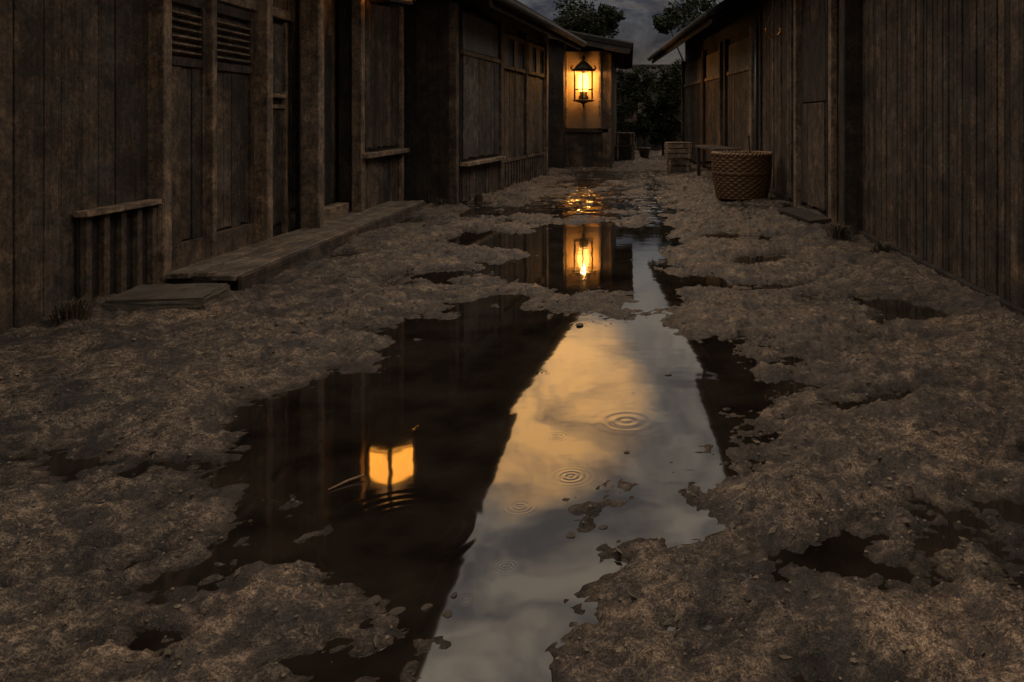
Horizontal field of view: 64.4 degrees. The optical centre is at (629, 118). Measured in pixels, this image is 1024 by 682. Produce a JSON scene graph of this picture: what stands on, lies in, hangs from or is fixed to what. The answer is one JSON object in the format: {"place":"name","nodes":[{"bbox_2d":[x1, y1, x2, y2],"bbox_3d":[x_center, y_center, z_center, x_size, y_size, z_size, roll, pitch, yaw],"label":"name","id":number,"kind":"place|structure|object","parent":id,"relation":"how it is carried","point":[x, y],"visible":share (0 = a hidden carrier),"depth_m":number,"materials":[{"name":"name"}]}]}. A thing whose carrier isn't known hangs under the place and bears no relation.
{"place":"outdoors","nodes":[
{"label":"outdoors","id":0,"kind":"place"},
{"bbox_2d":[0,150,1023,681],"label":"ground","id":1,"kind":"structure","parent":0,"point":[838,618],"depth_m":2.91,"materials":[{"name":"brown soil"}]},
{"bbox_2d":[35,294,107,324],"bbox_3d":[-3.430,1.170,4.900,0.373,0.140,0.457,0,0,21],"label":"grass tuft","id":2,"kind":"object","parent":1,"relation":"on","point":[72,309],"visible":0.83,"depth_m":4.88,"materials":[{"name":"plant"}]},
{"bbox_2d":[102,283,229,311],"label":"stone slab","id":3,"kind":"structure","parent":1,"relation":"on","point":[179,296],"depth_m":5.27,"materials":[{"name":"grey stone"}]},
{"bbox_2d":[0,0,409,334],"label":"wooden house","id":4,"kind":"structure","parent":1,"relation":"on","point":[148,142],"depth_m":6.36,"materials":[{"name":"brown wood"}]},
{"bbox_2d":[172,0,205,270],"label":"sliding door","id":5,"kind":"structure","parent":4,"relation":"in","point":[188,16],"depth_m":6.57,"materials":[{"name":"brown wood"}]},
{"bbox_2d":[217,2,253,255],"bbox_3d":[-3.625,0.110,7.260,0.060,2.260,0.780,0,0,0],"label":"sliding door","id":6,"kind":"structure","parent":4,"relation":"in","point":[235,25],"depth_m":7.32,"materials":[{"name":"brown wood"}]},
{"bbox_2d":[273,21,287,235],"bbox_3d":[-3.622,0.100,8.095,0.067,2.200,0.610,0,0,0],"label":"door","id":7,"kind":"structure","parent":4,"relation":"in","point":[280,30],"depth_m":8.28,"materials":[{"name":"brown wood"}]},
{"bbox_2d":[324,34,330,203],"bbox_3d":[-3.638,0.010,9.220,0.035,2.020,0.960,0,0,0],"label":"doorway","id":8,"kind":"structure","parent":4,"relation":"in","point":[327,38],"depth_m":9.57,"materials":[{"name":"brown wood"}]},
{"bbox_2d":[370,0,415,6],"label":"eave lantern","id":9,"kind":"object","parent":4,"relation":"attached to","point":[393,3],"visible":1,"depth_m":10.03,"materials":[{"name":"black"}]},
{"bbox_2d":[165,200,425,290],"bbox_3d":[-3.161,1.256,8.556,0.603,0.209,5.371,0,0,0],"label":"plank step","id":10,"kind":"object","parent":1,"relation":"on","point":[250,266],"visible":0.78,"depth_m":7.12,"materials":[{"name":"brown wood"}]},
{"bbox_2d":[368,595,380,603],"bbox_3d":[-0.687,1.293,2.148,0.035,0.011,0.038,0,0,-4],"label":"pebble","id":11,"kind":"object","parent":1,"relation":"on","point":[375,599],"visible":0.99,"depth_m":2.14,"materials":[{"name":"stone"}]},
{"bbox_2d":[389,607,405,615],"bbox_3d":[-0.613,1.299,2.104,0.031,0.015,0.043,0,0,37],"label":"pebble","id":12,"kind":"object","parent":1,"relation":"on","point":[396,611],"visible":1,"depth_m":2.10,"materials":[{"name":"stone"}]},
{"bbox_2d":[432,198,451,204],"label":"grass tuft","id":13,"kind":"object","parent":1,"relation":"on","point":[442,202],"visible":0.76,"depth_m":11.55,"materials":[{"name":"plant"}]},
{"bbox_2d":[468,192,486,201],"bbox_3d":[-2.340,1.210,12.284,0.320,0.140,0.381,0,0,-33],"label":"grass tuft","id":14,"kind":"object","parent":1,"relation":"on","point":[478,197],"visible":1,"depth_m":12.26,"materials":[{"name":"plant"}]},
{"bbox_2d":[404,0,586,204],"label":"wooden house","id":15,"kind":"structure","parent":1,"relation":"on","point":[476,96],"depth_m":12.43,"materials":[{"name":"brown wood"}]},
{"bbox_2d":[504,32,524,72],"bbox_3d":[-2.194,-1.225,15.097,0.050,0.650,1.611,0,0,7],"label":"window","id":16,"kind":"structure","parent":15,"relation":"in","point":[514,47],"depth_m":15.09,"materials":[{"name":"brown wood"}]},
{"bbox_2d":[528,42,543,76],"bbox_3d":[-1.989,-1.225,16.872,0.050,0.650,1.460,0,0,7],"label":"window","id":17,"kind":"structure","parent":15,"relation":"in","point":[535,52],"depth_m":16.85,"materials":[{"name":"brown wood"}]},
{"bbox_2d":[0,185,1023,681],"bbox_3d":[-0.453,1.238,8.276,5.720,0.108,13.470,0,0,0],"label":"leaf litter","id":18,"kind":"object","parent":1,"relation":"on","point":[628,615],"visible":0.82,"depth_m":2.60,"materials":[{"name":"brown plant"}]},
{"bbox_2d":[5,168,1023,681],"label":"puddle water","id":19,"kind":"structure","parent":1,"relation":"on","point":[477,442],"depth_m":3.07,"materials":[{"name":"liquid"}]},
{"bbox_2d":[328,474,363,490],"bbox_3d":[-1.010,1.292,2.843,0.015,0.014,0.136,0,0,44],"label":"twig","id":20,"kind":"object","parent":19,"relation":"on","point":[348,480],"visible":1,"depth_m":2.85,"materials":[{"name":"wood"}]},
{"bbox_2d":[421,603,432,610],"bbox_3d":[-0.540,1.298,2.127,0.034,0.009,0.022,0,0,-44],"label":"pebble","id":21,"kind":"object","parent":19,"relation":"on","point":[427,606],"visible":1,"depth_m":2.12,"materials":[{"name":"stone"}]},
{"bbox_2d":[442,610,451,617],"bbox_3d":[-0.478,1.299,2.096,0.025,0.009,0.030,0,0,-23],"label":"pebble","id":22,"kind":"object","parent":19,"relation":"on","point":[447,614],"visible":1,"depth_m":2.09,"materials":[{"name":"stone"}]},
{"bbox_2d":[566,531,574,537],"bbox_3d":[-0.186,1.299,2.494,0.029,0.011,0.035,0,0,-12],"label":"pebble","id":23,"kind":"object","parent":19,"relation":"on","point":[570,534],"visible":1,"depth_m":2.49,"materials":[{"name":"stone"}]},
{"bbox_2d":[599,525,607,529],"bbox_3d":[-0.085,1.299,2.542,0.030,0.007,0.021,0,0,-37],"label":"pebble","id":24,"kind":"object","parent":19,"relation":"on","point":[601,527],"visible":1,"depth_m":2.54,"materials":[{"name":"stone"}]},
{"bbox_2d":[553,0,625,37],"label":"leafy tree","id":25,"kind":"object","parent":1,"relation":"on","point":[606,18],"visible":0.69,"depth_m":36.67,"materials":[{"name":"green plant"}]},
{"bbox_2d":[548,30,633,168],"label":"wooden house","id":26,"kind":"structure","parent":1,"relation":"on","point":[580,135],"depth_m":20.24,"materials":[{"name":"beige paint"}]},
{"bbox_2d":[570,55,596,107],"bbox_3d":[-1.160,-0.920,19.930,0.647,1.320,0.761,0,0,0],"label":"wall lantern","id":27,"kind":"object","parent":26,"relation":"attached to","point":[583,66],"depth_m":19.80,"materials":[{"name":"black metal"}]},
{"bbox_2d":[615,145,634,160],"bbox_3d":[-0.160,1.049,24.400,0.584,0.462,0.540,0,0,-3],"label":"crate","id":28,"kind":"object","parent":1,"relation":"on","point":[624,152],"visible":0.92,"depth_m":24.15,"materials":[{"name":"brown wood"}]},
{"bbox_2d":[616,132,634,144],"bbox_3d":[-0.140,0.624,24.400,0.545,0.382,0.520,0,0,5],"label":"crate","id":29,"kind":"object","parent":28,"relation":"on","point":[625,139],"visible":1,"depth_m":24.16,"materials":[{"name":"brown wood"}]},
{"bbox_2d":[616,65,657,141],"bbox_3d":[0.028,-0.285,29.219,2.175,3.380,1.315,0,0,-11],"label":"bush","id":30,"kind":"object","parent":1,"relation":"on","point":[628,103],"visible":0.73,"depth_m":29.00,"materials":[{"name":"green plant"}]},
{"bbox_2d":[637,121,652,157],"bbox_3d":[0.475,0.673,25.652,0.570,1.214,0.475,0,0,-42],"label":"potted shrub","id":31,"kind":"object","parent":1,"relation":"on","point":[644,133],"visible":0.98,"depth_m":25.53,"materials":[{"name":"green plant"}]},
{"bbox_2d":[615,64,680,150],"bbox_3d":[0.500,-0.373,33.160,8.760,3.746,5.719,0,0,0],"label":"tree","id":32,"kind":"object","parent":1,"relation":"on","point":[639,141],"depth_m":31.00,"materials":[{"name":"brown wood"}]},
{"bbox_2d":[640,58,683,154],"bbox_3d":[1.238,-0.322,26.633,1.860,3.454,1.589,0,0,0],"label":"leafy tree","id":33,"kind":"object","parent":1,"relation":"on","point":[669,123],"visible":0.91,"depth_m":26.41,"materials":[{"name":"green plant"}]},
{"bbox_2d":[667,158,690,171],"bbox_3d":[1.170,1.109,19.100,0.565,0.322,0.540,0,0,4],"label":"crate","id":34,"kind":"object","parent":1,"relation":"on","point":[678,164],"visible":0.88,"depth_m":18.85,"materials":[{"name":"brown wood"}]},
{"bbox_2d":[664,142,692,158],"bbox_3d":[1.160,0.758,19.100,0.665,0.381,0.600,0,0,6],"label":"crate","id":35,"kind":"object","parent":34,"relation":"on","point":[678,149],"visible":1,"depth_m":18.83,"materials":[{"name":"brown wood"}]},
{"bbox_2d":[651,0,719,59],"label":"leafy tree","id":36,"kind":"object","parent":1,"relation":"on","point":[674,19],"visible":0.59,"depth_m":36.26,"materials":[{"name":"green plant"}]},
{"bbox_2d":[647,0,758,169],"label":"wooden house","id":37,"kind":"structure","parent":1,"relation":"on","point":[718,85],"depth_m":17.27,"materials":[{"name":"brown wood"}]},
{"bbox_2d":[695,145,739,175],"bbox_3d":[1.781,0.953,16.600,0.519,0.733,2.405,0,0,-4],"label":"wooden bench","id":38,"kind":"object","parent":1,"relation":"on","point":[713,148],"visible":0.45,"depth_m":17.30,"materials":[{"name":"brown wood"}]},
{"bbox_2d":[711,150,772,199],"bbox_3d":[1.759,0.886,12.600,0.981,0.729,0.982,0,0,0],"label":"woven basket","id":39,"kind":"object","parent":1,"relation":"on","point":[741,175],"visible":1,"depth_m":12.22,"materials":[{"name":"wicker"}]},
{"bbox_2d":[702,0,838,222],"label":"wooden house","id":40,"kind":"structure","parent":1,"relation":"on","point":[799,96],"depth_m":11.30,"materials":[{"name":"brown wood"}]},
{"bbox_2d":[765,0,781,37],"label":"hanging hook","id":41,"kind":"object","parent":40,"relation":"hanging from","point":[777,35],"visible":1,"depth_m":10.99,"materials":[{"name":"black metal"}]},
{"bbox_2d":[775,201,797,207],"bbox_3d":[2.206,1.219,11.200,0.399,0.122,0.336,0,0,-27],"label":"grass tuft","id":42,"kind":"object","parent":1,"relation":"on","point":[786,204],"visible":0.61,"depth_m":11.16,"materials":[{"name":"plant"}]},
{"bbox_2d":[777,207,831,223],"bbox_3d":[2.139,1.192,9.898,0.266,0.049,1.246,-3,0,-7],"label":"loose plank","id":43,"kind":"object","parent":1,"relation":"on","point":[807,216],"visible":1,"depth_m":9.72,"materials":[{"name":"brown wood"}]},
{"bbox_2d":[823,223,859,240],"bbox_3d":[2.178,1.183,8.371,0.488,0.175,0.438,0,0,0],"label":"grass tuft","id":44,"kind":"object","parent":1,"relation":"on","point":[839,232],"visible":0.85,"depth_m":8.31,"materials":[{"name":"plant"}]},
{"bbox_2d":[868,240,893,252],"bbox_3d":[2.340,1.205,7.395,0.313,0.131,0.362,0,0,19],"label":"grass tuft","id":45,"kind":"object","parent":1,"relation":"on","point":[883,247],"visible":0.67,"depth_m":7.41,"materials":[{"name":"plant"}]},
{"bbox_2d":[839,0,1023,315],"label":"wooden house","id":46,"kind":"structure","parent":1,"relation":"on","point":[931,134],"depth_m":6.46,"materials":[{"name":"brown wood"}]},
{"bbox_2d":[518,0,722,63],"label":"sky","id":47,"kind":"structure","parent":0,"point":[637,27],"materials":[{"name":"grey"}]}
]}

